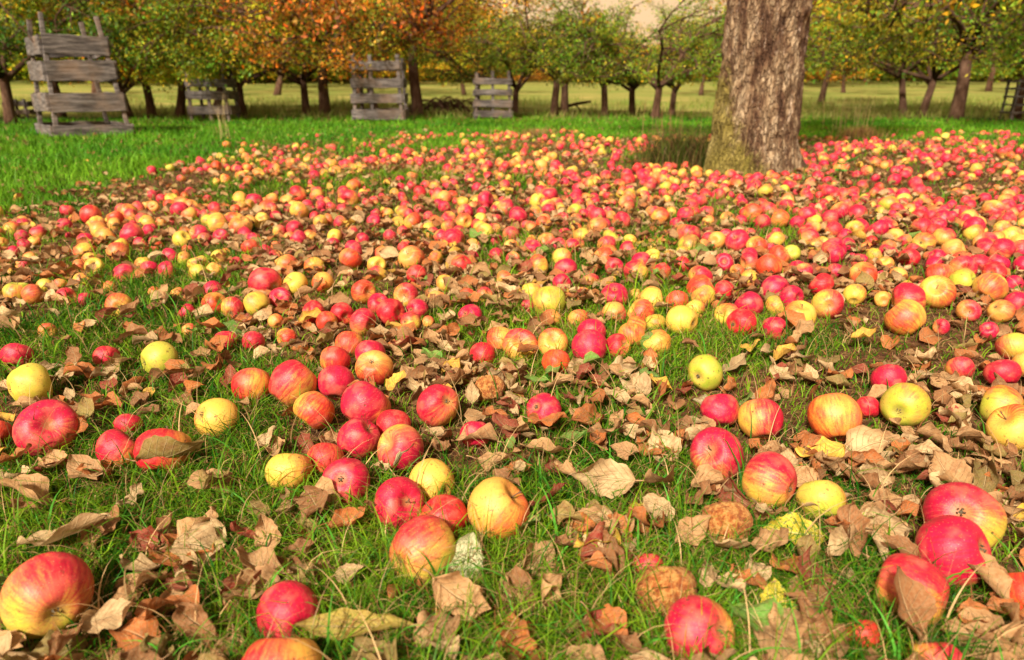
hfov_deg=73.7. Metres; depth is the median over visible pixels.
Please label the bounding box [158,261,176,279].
apple
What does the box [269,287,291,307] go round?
apple
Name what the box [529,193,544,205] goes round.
apple
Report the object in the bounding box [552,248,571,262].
apple
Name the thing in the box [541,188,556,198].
apple
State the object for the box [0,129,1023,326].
fallen apples
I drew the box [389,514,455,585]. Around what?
apple
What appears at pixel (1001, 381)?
fallen leaf
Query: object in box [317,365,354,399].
apple
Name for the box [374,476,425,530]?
apple
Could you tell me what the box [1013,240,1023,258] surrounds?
apple
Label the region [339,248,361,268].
apple
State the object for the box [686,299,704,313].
apple
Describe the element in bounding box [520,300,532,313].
apple
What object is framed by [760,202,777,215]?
apple
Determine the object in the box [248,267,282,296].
apple
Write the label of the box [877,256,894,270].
apple
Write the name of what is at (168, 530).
fallen leaf
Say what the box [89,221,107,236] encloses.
apple
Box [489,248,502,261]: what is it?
apple
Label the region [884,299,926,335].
apple
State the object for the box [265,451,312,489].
apple
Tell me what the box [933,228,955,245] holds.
apple
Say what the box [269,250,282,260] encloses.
apple
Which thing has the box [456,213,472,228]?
apple
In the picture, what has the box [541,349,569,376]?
apple
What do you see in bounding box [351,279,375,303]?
apple
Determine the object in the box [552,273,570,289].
apple
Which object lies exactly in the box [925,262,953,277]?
apple
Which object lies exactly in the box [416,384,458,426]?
apple
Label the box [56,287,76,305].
apple
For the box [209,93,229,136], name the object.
tall stalks
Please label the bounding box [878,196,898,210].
apple
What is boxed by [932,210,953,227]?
apple
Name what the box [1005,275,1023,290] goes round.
apple
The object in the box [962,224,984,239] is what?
apple
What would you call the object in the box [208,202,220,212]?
apple
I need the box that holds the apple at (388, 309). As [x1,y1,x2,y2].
[376,298,404,324]
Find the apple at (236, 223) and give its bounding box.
[229,216,252,233]
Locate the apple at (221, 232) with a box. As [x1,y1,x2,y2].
[213,229,228,242]
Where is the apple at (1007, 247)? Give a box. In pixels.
[987,238,1016,258]
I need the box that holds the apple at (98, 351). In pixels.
[92,346,120,366]
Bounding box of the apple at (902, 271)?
[889,267,907,282]
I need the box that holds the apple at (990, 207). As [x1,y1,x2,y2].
[981,200,1005,217]
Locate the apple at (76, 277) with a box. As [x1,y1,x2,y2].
[73,273,92,287]
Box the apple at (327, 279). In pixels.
[312,272,333,292]
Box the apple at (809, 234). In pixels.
[799,229,819,244]
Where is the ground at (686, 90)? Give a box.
[0,76,1023,659]
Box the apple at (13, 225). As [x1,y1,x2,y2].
[3,221,19,236]
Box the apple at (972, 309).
[955,300,981,321]
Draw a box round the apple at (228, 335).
[215,331,237,350]
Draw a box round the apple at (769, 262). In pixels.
[755,254,781,274]
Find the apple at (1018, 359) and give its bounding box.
[1011,353,1023,377]
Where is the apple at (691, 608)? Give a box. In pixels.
[664,595,734,657]
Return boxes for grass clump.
[501,126,558,135]
[624,122,713,168]
[827,125,902,139]
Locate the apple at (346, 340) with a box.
[335,331,362,356]
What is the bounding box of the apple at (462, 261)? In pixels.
[451,255,471,273]
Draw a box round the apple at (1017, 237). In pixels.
[1011,234,1023,241]
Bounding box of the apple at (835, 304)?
[811,289,843,318]
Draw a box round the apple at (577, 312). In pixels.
[568,309,588,326]
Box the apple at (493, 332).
[487,326,509,352]
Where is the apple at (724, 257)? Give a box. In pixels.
[715,253,733,271]
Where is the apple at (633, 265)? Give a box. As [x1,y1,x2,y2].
[623,260,647,282]
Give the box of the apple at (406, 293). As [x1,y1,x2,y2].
[393,282,417,306]
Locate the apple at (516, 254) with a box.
[505,252,519,262]
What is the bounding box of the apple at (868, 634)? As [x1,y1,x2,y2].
[846,620,882,649]
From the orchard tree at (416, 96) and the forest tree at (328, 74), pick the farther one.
the forest tree at (328, 74)
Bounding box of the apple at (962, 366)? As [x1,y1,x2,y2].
[945,356,974,376]
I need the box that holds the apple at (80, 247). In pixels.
[73,243,94,258]
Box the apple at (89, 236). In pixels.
[76,233,93,245]
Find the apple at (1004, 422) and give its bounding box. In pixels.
[985,404,1023,450]
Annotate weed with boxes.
[835,156,858,179]
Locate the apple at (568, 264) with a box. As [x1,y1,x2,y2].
[554,258,576,277]
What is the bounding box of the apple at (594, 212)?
[588,207,606,220]
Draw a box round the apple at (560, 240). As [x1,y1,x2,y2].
[552,237,565,249]
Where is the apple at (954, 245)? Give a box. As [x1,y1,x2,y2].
[941,239,965,253]
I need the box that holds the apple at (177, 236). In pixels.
[172,231,191,246]
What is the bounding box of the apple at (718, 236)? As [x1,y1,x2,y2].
[708,231,725,248]
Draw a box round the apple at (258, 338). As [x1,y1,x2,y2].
[242,331,264,351]
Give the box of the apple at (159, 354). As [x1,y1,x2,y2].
[140,341,178,375]
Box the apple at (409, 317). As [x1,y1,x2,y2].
[400,311,420,331]
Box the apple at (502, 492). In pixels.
[467,477,529,540]
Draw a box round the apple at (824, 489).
[796,477,845,519]
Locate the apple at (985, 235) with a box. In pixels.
[972,232,997,245]
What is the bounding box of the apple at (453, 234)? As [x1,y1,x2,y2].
[442,228,464,247]
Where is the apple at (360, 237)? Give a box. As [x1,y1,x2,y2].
[355,233,368,246]
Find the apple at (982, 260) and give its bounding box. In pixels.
[970,254,990,274]
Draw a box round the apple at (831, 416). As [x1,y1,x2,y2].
[807,393,862,441]
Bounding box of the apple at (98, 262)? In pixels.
[84,257,104,273]
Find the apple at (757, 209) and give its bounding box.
[743,203,762,219]
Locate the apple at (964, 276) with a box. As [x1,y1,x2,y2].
[948,268,975,291]
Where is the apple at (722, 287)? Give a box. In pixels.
[714,280,733,299]
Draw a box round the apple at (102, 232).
[95,227,115,244]
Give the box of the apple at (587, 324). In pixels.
[577,319,605,336]
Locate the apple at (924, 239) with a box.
[912,232,935,251]
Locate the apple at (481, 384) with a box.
[475,375,505,403]
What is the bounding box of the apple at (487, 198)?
[477,191,493,206]
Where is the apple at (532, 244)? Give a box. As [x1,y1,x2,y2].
[524,240,541,254]
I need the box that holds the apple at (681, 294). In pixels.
[665,290,688,309]
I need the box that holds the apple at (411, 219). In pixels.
[404,212,421,229]
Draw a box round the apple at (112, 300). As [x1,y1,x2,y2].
[105,293,132,317]
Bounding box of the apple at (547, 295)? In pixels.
[531,286,566,313]
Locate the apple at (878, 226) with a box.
[867,219,888,236]
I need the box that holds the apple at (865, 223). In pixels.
[856,218,869,233]
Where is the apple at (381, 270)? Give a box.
[370,265,387,280]
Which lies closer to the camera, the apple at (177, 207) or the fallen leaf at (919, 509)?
the fallen leaf at (919, 509)
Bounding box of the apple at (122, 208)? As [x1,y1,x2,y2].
[117,204,137,215]
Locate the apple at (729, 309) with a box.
[714,303,737,323]
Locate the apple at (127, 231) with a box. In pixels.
[119,223,143,239]
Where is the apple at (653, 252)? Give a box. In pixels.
[646,248,659,261]
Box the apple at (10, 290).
[2,281,27,303]
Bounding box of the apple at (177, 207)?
[170,202,188,214]
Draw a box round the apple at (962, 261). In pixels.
[948,255,977,274]
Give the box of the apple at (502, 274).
[497,270,510,285]
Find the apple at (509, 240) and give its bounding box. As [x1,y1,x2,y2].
[504,239,518,252]
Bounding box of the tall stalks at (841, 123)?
[822,87,880,129]
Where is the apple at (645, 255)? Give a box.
[631,252,650,263]
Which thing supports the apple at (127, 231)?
on the ground at (686, 90)
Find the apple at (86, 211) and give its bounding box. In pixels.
[80,205,101,222]
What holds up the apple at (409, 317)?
on the ground at (686, 90)
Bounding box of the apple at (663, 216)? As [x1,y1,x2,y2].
[650,207,669,222]
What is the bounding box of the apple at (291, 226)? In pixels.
[286,220,302,231]
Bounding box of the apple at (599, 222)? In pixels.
[587,217,607,233]
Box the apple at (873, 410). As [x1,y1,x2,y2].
[856,396,879,417]
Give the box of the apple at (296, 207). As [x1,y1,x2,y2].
[289,201,308,217]
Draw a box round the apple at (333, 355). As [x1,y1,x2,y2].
[320,346,350,368]
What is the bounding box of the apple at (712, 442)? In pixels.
[690,427,743,479]
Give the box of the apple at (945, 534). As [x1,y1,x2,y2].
[915,515,991,587]
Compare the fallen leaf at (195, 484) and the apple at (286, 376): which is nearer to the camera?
the fallen leaf at (195, 484)
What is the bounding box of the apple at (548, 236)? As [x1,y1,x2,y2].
[538,232,554,249]
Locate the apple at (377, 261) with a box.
[367,256,385,269]
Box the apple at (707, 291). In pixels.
[691,285,715,306]
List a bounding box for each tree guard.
[1,99,36,116]
[24,12,134,136]
[184,72,240,120]
[349,53,409,120]
[473,70,512,118]
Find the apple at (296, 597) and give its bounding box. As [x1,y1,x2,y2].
[256,580,319,637]
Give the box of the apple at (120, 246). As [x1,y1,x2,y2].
[106,242,129,262]
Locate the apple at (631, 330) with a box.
[618,323,644,348]
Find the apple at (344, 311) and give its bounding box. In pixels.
[330,302,353,324]
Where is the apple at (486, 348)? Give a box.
[469,342,494,365]
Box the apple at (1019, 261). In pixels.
[1012,256,1023,269]
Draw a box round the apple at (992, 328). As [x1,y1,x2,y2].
[978,322,998,338]
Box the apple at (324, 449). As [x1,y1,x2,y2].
[307,441,343,474]
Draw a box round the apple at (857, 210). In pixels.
[848,204,867,220]
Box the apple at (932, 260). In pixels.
[925,256,941,270]
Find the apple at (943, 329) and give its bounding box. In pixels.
[932,319,949,334]
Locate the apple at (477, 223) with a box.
[473,220,484,228]
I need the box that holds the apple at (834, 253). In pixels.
[824,245,844,262]
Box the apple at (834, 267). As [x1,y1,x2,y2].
[828,263,843,278]
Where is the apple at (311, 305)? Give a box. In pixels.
[302,300,324,323]
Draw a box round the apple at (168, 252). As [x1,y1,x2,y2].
[161,248,177,262]
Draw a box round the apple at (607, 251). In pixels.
[594,247,614,265]
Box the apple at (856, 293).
[843,284,866,304]
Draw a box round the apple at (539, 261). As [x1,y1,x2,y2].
[530,254,548,273]
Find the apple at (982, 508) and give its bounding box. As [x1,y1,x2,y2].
[922,482,1007,547]
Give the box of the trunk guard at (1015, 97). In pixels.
[999,79,1023,118]
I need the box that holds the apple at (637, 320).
[627,316,646,331]
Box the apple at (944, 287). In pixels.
[920,275,955,308]
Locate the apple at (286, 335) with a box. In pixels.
[277,328,295,346]
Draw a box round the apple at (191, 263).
[187,254,208,267]
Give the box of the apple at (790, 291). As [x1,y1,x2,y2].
[779,285,803,306]
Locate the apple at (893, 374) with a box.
[870,363,907,386]
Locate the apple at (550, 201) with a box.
[541,199,554,206]
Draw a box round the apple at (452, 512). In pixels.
[419,494,467,536]
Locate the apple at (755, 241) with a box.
[746,236,767,255]
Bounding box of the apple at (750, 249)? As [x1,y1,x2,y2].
[741,247,757,257]
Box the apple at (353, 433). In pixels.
[337,417,380,459]
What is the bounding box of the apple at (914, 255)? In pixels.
[898,248,920,266]
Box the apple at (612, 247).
[600,244,616,250]
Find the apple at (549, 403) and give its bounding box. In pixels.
[526,392,561,426]
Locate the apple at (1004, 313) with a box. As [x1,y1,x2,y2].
[986,299,1015,322]
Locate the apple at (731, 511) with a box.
[702,501,752,542]
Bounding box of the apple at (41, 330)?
[37,323,57,338]
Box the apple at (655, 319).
[646,314,665,329]
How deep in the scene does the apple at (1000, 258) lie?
1.81 m
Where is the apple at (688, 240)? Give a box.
[678,234,699,249]
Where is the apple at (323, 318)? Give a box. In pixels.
[316,311,337,329]
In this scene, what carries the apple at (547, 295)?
on the ground at (686, 90)
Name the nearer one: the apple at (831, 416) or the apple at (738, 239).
the apple at (831, 416)
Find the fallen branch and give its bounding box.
[558,100,590,111]
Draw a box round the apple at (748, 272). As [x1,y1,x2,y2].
[741,269,757,282]
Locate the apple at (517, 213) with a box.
[509,207,526,223]
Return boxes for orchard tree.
[0,0,226,123]
[0,0,262,117]
[0,0,286,117]
[0,0,349,114]
[0,0,383,117]
[0,0,392,117]
[0,1,231,68]
[2,4,126,92]
[30,0,613,116]
[45,0,517,114]
[75,0,548,116]
[76,3,389,94]
[106,0,427,116]
[157,0,514,108]
[261,0,467,93]
[355,4,548,94]
[404,0,533,109]
[426,0,587,114]
[466,0,646,114]
[473,0,659,116]
[518,0,713,116]
[541,0,726,118]
[555,6,718,116]
[586,0,724,115]
[642,0,809,94]
[678,0,958,104]
[694,0,852,78]
[694,0,1023,118]
[712,0,1023,116]
[804,0,1023,115]
[810,0,1023,118]
[812,0,943,92]
[896,0,1023,80]
[906,2,1020,90]
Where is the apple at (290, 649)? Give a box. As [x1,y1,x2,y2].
[242,638,321,659]
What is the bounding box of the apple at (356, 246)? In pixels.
[345,240,362,254]
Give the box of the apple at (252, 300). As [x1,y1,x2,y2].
[243,291,269,314]
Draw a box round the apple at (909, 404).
[879,383,930,426]
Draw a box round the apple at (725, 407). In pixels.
[700,393,739,427]
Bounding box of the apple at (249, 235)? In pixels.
[246,233,260,238]
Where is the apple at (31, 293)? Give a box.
[21,284,44,303]
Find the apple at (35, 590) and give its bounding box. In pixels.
[0,552,94,638]
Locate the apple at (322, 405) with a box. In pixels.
[293,391,334,428]
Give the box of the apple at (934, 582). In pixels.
[875,553,949,625]
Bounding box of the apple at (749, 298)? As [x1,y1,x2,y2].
[734,291,763,315]
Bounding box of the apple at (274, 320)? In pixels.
[268,314,282,327]
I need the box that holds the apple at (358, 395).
[340,381,390,424]
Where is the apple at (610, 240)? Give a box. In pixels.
[597,236,615,247]
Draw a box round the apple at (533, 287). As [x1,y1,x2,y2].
[522,282,540,294]
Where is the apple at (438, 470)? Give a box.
[409,458,454,501]
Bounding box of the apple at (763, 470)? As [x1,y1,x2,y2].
[742,451,796,506]
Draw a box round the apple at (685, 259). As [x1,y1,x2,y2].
[674,256,689,273]
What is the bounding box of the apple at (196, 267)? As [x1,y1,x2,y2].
[188,264,207,280]
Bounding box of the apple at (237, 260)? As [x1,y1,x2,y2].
[229,257,242,266]
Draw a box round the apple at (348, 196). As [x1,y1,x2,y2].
[341,190,359,203]
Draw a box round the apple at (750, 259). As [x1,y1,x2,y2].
[740,252,757,269]
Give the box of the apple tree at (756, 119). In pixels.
[703,0,812,174]
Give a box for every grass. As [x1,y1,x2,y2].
[0,93,1023,119]
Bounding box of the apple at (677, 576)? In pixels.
[635,566,697,616]
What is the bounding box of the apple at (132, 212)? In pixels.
[124,208,137,219]
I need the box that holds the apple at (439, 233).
[433,229,444,240]
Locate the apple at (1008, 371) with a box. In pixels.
[983,359,1021,384]
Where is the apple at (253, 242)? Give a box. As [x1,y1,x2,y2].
[241,239,258,253]
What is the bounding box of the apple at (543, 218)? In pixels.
[536,215,550,230]
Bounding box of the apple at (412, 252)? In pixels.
[398,245,424,267]
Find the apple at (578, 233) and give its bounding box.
[573,228,588,240]
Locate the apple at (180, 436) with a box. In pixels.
[133,426,191,473]
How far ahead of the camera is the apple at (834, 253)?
1.93 m
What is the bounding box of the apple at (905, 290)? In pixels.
[892,282,926,309]
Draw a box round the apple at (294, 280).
[283,272,307,294]
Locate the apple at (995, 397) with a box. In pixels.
[979,385,1023,421]
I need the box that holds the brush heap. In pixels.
[391,95,506,114]
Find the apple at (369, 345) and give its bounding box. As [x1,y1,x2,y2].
[355,340,385,359]
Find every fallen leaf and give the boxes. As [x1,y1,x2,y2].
[0,316,13,330]
[0,443,31,462]
[0,458,37,479]
[0,473,60,508]
[0,629,25,655]
[1,629,90,659]
[17,513,111,545]
[33,456,67,471]
[37,449,66,467]
[47,614,82,655]
[49,362,78,383]
[59,346,81,364]
[63,361,101,380]
[65,415,87,437]
[66,454,105,479]
[66,598,138,633]
[75,462,103,480]
[79,505,120,552]
[88,459,111,477]
[104,352,131,373]
[109,612,160,651]
[112,584,146,601]
[113,323,147,347]
[115,571,166,591]
[116,483,142,504]
[116,645,170,659]
[119,552,167,571]
[124,435,202,461]
[129,525,177,551]
[131,570,175,591]
[134,584,198,619]
[139,633,177,659]
[142,565,167,586]
[145,632,177,655]
[147,543,182,566]
[156,506,218,552]
[156,510,171,533]
[156,522,176,545]
[158,571,206,614]
[159,525,224,562]
[162,533,213,562]
[162,564,211,587]
[163,563,193,591]
[169,384,196,405]
[172,603,217,643]
[175,561,209,572]
[183,506,228,568]
[187,468,234,492]
[199,468,229,488]
[201,352,223,369]
[212,624,244,659]
[220,570,260,617]
[222,567,258,604]
[230,520,289,538]
[232,563,280,599]
[234,545,292,575]
[254,513,280,547]
[261,435,285,455]
[276,555,301,577]
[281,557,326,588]
[281,562,318,580]
[283,538,316,557]
[287,555,316,584]
[290,476,340,511]
[293,432,313,455]
[293,607,437,639]
[298,307,320,321]
[298,485,327,517]
[310,331,336,343]
[318,506,365,529]
[319,429,337,443]
[334,563,363,583]
[347,375,374,386]
[351,636,396,659]
[364,500,376,509]
[385,370,405,389]
[387,443,413,470]
[387,578,426,606]
[400,365,413,380]
[406,376,430,392]
[411,365,442,394]
[413,610,459,652]
[420,635,459,658]
[421,346,445,358]
[423,568,491,620]
[427,426,452,439]
[427,438,450,450]
[433,608,472,639]
[438,335,457,351]
[442,363,475,374]
[442,367,466,384]
[445,333,464,351]
[446,532,483,580]
[448,349,473,361]
[451,422,504,442]
[461,361,496,375]
[465,379,479,403]
[466,447,520,470]
[477,565,536,617]
[492,413,520,437]
[492,467,523,487]
[493,610,530,651]
[493,620,555,659]
[494,459,532,473]
[498,362,520,380]
[502,416,529,430]
[503,365,528,384]
[503,635,536,652]
[505,390,529,403]
[505,436,515,447]
[505,575,538,607]
[507,378,526,392]
[515,514,540,530]
[519,437,575,452]
[520,412,568,425]
[522,539,554,582]
[524,373,548,381]
[528,482,566,506]
[538,563,579,582]
[539,372,573,386]
[541,573,561,608]
[545,361,561,372]
[545,500,583,524]
[550,454,578,474]
[554,430,587,441]
[566,506,602,538]
[566,511,594,531]
[566,644,604,659]
[567,354,586,376]
[570,458,644,498]
[571,403,611,424]
[572,499,609,509]
[572,534,602,546]
[573,528,620,546]
[574,606,633,645]
[578,540,614,575]
[579,521,632,561]
[580,418,621,435]
[580,601,628,635]
[581,530,625,577]
[588,380,614,389]
[590,432,607,450]
[592,359,609,380]
[597,505,619,529]
[600,513,617,535]
[603,511,632,541]
[610,355,640,377]
[610,624,647,652]
[615,535,636,550]
[619,371,651,400]
[624,409,650,424]
[627,506,668,526]
[636,428,667,457]
[636,513,658,532]
[638,347,657,369]
[638,414,670,431]
[640,331,652,350]
[642,493,674,522]
[643,464,673,482]
[648,424,681,466]
[656,433,677,460]
[658,429,684,452]
[671,514,710,547]
[682,427,700,449]
[684,479,711,504]
[686,464,724,491]
[692,394,706,404]
[695,474,720,494]
[699,558,719,588]
[708,533,749,548]
[708,566,746,593]
[714,471,750,507]
[718,375,736,393]
[728,563,775,589]
[728,598,783,641]
[740,339,759,351]
[741,501,788,520]
[743,527,788,551]
[744,652,772,659]
[745,553,771,590]
[754,625,803,659]
[755,377,775,398]
[755,445,781,454]
[760,577,795,609]
[762,440,785,452]
[763,512,824,545]
[768,602,807,642]
[769,356,795,380]
[769,553,798,573]
[781,448,802,474]
[784,581,833,612]
[784,608,797,628]
[786,360,821,374]
[787,430,822,441]
[787,573,832,601]
[792,601,833,623]
[794,433,820,457]
[794,465,819,486]
[795,436,853,457]
[796,533,820,569]
[797,545,836,589]
[797,597,839,657]
[802,493,852,510]
[804,639,823,659]
[809,456,829,475]
[814,450,844,472]
[818,360,843,375]
[823,624,848,655]
[824,509,849,525]
[826,367,853,377]
[827,524,857,556]
[828,520,848,559]
[837,500,870,558]
[838,462,866,488]
[844,327,876,338]
[845,425,892,461]
[848,448,884,466]
[852,467,890,489]
[856,459,891,485]
[856,466,894,488]
[860,501,903,521]
[862,506,900,529]
[865,510,912,536]
[865,522,894,535]
[867,383,896,397]
[868,488,902,507]
[871,529,888,561]
[881,534,917,555]
[883,430,912,451]
[887,449,925,474]
[889,417,923,442]
[894,565,937,642]
[898,495,922,520]
[907,369,926,382]
[908,439,943,453]
[908,470,948,483]
[909,422,952,452]
[914,346,936,358]
[928,450,973,483]
[929,468,944,486]
[931,370,958,380]
[931,405,958,424]
[938,406,971,427]
[938,607,1023,644]
[939,403,972,436]
[946,376,981,397]
[947,434,978,452]
[955,628,1023,659]
[956,597,988,623]
[961,383,981,401]
[965,384,984,402]
[967,550,1015,598]
[973,451,999,491]
[977,385,989,391]
[980,438,1018,456]
[984,472,1008,490]
[987,592,1023,620]
[988,456,1018,481]
[988,491,1023,506]
[991,372,1023,396]
[993,439,1020,458]
[994,459,1003,472]
[996,490,1022,525]
[999,502,1023,518]
[1000,638,1010,651]
[1001,602,1023,643]
[1002,485,1023,499]
[1006,512,1023,523]
[1010,478,1023,505]
[1014,526,1023,534]
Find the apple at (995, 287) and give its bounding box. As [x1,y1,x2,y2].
[972,272,1008,302]
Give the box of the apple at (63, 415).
[12,399,78,456]
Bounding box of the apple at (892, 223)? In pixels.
[885,219,898,228]
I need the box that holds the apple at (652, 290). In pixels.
[639,286,664,312]
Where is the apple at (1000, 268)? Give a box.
[980,261,1006,277]
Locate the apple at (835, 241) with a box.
[821,237,846,254]
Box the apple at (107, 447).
[95,429,135,471]
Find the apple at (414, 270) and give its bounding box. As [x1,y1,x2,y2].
[406,265,426,283]
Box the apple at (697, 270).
[688,265,712,279]
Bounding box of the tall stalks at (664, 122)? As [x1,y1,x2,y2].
[641,96,702,143]
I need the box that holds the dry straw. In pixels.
[0,155,1023,659]
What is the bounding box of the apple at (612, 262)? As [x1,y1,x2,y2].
[605,258,623,274]
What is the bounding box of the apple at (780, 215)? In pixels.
[771,209,789,227]
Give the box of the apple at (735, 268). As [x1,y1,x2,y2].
[730,264,744,276]
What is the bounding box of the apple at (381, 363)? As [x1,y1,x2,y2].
[355,350,392,384]
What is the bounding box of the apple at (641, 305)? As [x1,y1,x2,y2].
[627,298,653,318]
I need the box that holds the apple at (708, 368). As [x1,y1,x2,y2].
[688,354,722,390]
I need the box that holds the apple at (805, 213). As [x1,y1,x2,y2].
[797,207,815,222]
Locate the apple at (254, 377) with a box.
[231,368,269,403]
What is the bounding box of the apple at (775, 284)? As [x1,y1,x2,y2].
[761,275,788,295]
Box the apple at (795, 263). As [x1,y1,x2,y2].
[789,260,803,274]
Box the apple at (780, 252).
[769,245,789,262]
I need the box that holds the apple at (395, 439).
[377,424,423,471]
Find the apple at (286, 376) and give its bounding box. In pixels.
[268,359,317,406]
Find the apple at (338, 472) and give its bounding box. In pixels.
[322,457,369,506]
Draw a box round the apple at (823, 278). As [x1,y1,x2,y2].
[808,273,834,293]
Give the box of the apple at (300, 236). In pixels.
[290,230,306,244]
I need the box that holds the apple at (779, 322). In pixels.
[761,317,787,340]
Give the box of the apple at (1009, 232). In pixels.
[1001,226,1022,239]
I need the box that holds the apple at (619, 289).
[601,283,627,305]
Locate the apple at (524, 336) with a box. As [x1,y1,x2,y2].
[502,328,537,360]
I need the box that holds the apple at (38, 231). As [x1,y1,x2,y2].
[29,226,45,239]
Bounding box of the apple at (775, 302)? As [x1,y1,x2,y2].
[765,296,784,316]
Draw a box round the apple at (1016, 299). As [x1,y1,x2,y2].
[1003,291,1023,313]
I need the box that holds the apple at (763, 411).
[737,398,783,439]
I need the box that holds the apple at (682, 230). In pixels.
[676,223,700,240]
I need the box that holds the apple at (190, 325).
[182,323,196,336]
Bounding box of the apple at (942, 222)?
[931,217,946,227]
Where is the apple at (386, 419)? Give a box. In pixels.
[376,409,410,434]
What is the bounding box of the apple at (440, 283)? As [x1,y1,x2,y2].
[436,274,450,291]
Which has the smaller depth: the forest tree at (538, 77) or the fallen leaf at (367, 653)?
the fallen leaf at (367, 653)
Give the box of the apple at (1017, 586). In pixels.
[994,567,1023,609]
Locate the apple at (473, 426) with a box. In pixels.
[460,420,489,448]
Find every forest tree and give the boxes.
[7,34,44,84]
[13,70,29,80]
[20,1,458,83]
[36,5,425,84]
[64,52,390,83]
[123,15,425,82]
[224,0,530,86]
[234,60,317,80]
[376,25,518,80]
[392,0,568,79]
[461,15,553,80]
[492,26,625,82]
[579,36,673,75]
[618,22,654,51]
[640,28,720,81]
[671,7,719,80]
[696,0,973,83]
[712,0,1018,82]
[814,0,1018,80]
[832,3,1017,81]
[839,40,1017,80]
[856,3,1018,80]
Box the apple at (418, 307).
[406,299,428,319]
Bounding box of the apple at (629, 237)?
[622,234,636,243]
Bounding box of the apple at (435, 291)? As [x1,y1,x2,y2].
[428,290,446,296]
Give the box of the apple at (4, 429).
[0,420,12,442]
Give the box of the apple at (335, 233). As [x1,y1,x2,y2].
[327,229,341,240]
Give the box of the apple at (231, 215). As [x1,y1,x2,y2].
[227,212,241,221]
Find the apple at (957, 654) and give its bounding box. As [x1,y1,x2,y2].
[906,636,964,659]
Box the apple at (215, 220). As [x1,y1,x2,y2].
[207,212,227,231]
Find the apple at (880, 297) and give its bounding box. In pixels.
[874,291,891,306]
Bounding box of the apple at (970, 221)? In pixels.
[962,216,985,230]
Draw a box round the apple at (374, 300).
[367,293,387,313]
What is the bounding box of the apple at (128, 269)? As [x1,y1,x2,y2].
[112,264,134,281]
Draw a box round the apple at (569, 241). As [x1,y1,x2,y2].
[564,238,579,253]
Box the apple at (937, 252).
[927,249,945,263]
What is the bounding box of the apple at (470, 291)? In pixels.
[460,288,473,304]
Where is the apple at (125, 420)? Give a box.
[113,412,142,435]
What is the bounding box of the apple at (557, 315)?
[543,309,560,327]
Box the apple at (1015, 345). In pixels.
[994,333,1023,359]
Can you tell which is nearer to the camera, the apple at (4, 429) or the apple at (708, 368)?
the apple at (4, 429)
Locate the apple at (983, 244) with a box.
[974,238,994,255]
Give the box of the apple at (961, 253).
[953,251,971,256]
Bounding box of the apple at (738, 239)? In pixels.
[725,229,749,251]
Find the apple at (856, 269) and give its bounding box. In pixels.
[849,262,877,282]
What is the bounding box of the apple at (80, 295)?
[76,292,92,306]
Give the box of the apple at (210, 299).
[201,292,224,313]
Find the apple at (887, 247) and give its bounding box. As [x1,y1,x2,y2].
[879,244,898,259]
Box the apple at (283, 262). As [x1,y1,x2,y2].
[274,254,296,270]
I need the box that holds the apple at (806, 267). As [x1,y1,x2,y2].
[795,263,812,279]
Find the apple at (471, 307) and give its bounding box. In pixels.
[457,304,481,328]
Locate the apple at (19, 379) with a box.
[6,363,54,400]
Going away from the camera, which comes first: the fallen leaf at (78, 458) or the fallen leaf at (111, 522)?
the fallen leaf at (111, 522)
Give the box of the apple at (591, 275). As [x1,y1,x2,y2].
[584,273,598,288]
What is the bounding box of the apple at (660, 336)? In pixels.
[643,329,670,356]
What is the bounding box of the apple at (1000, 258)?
[989,254,1010,267]
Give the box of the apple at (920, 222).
[909,218,932,232]
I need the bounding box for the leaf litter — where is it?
[0,123,1023,659]
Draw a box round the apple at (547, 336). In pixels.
[538,328,567,353]
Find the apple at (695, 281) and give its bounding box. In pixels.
[686,274,714,294]
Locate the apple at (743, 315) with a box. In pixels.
[726,308,756,336]
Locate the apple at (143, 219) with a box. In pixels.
[138,215,156,227]
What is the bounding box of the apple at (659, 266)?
[652,262,670,278]
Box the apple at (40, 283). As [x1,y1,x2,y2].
[36,278,51,292]
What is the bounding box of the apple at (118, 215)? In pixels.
[106,211,123,222]
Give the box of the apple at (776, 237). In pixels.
[767,231,784,244]
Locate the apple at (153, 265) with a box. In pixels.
[140,261,157,275]
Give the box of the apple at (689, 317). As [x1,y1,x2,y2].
[666,305,697,334]
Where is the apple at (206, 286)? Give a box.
[202,281,222,295]
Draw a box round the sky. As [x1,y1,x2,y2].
[448,0,726,55]
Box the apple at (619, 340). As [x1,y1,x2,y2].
[606,333,630,358]
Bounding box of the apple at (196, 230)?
[189,225,208,238]
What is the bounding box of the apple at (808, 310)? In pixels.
[783,300,816,329]
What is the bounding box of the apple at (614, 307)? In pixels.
[602,301,625,323]
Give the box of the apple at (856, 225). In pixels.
[845,220,864,231]
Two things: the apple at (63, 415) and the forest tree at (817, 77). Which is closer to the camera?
the apple at (63, 415)
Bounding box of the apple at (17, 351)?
[0,343,33,366]
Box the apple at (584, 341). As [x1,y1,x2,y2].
[571,329,606,362]
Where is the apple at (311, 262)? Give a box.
[304,257,323,274]
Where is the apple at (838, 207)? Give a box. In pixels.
[831,202,849,218]
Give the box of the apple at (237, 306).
[221,297,243,318]
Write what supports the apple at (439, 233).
on the ground at (686, 90)
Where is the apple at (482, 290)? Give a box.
[477,287,492,301]
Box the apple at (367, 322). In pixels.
[349,308,375,335]
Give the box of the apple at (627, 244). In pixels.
[619,241,638,257]
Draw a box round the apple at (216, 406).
[194,398,238,437]
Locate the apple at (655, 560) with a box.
[633,550,663,574]
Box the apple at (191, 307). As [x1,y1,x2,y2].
[178,303,194,318]
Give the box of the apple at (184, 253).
[177,251,190,264]

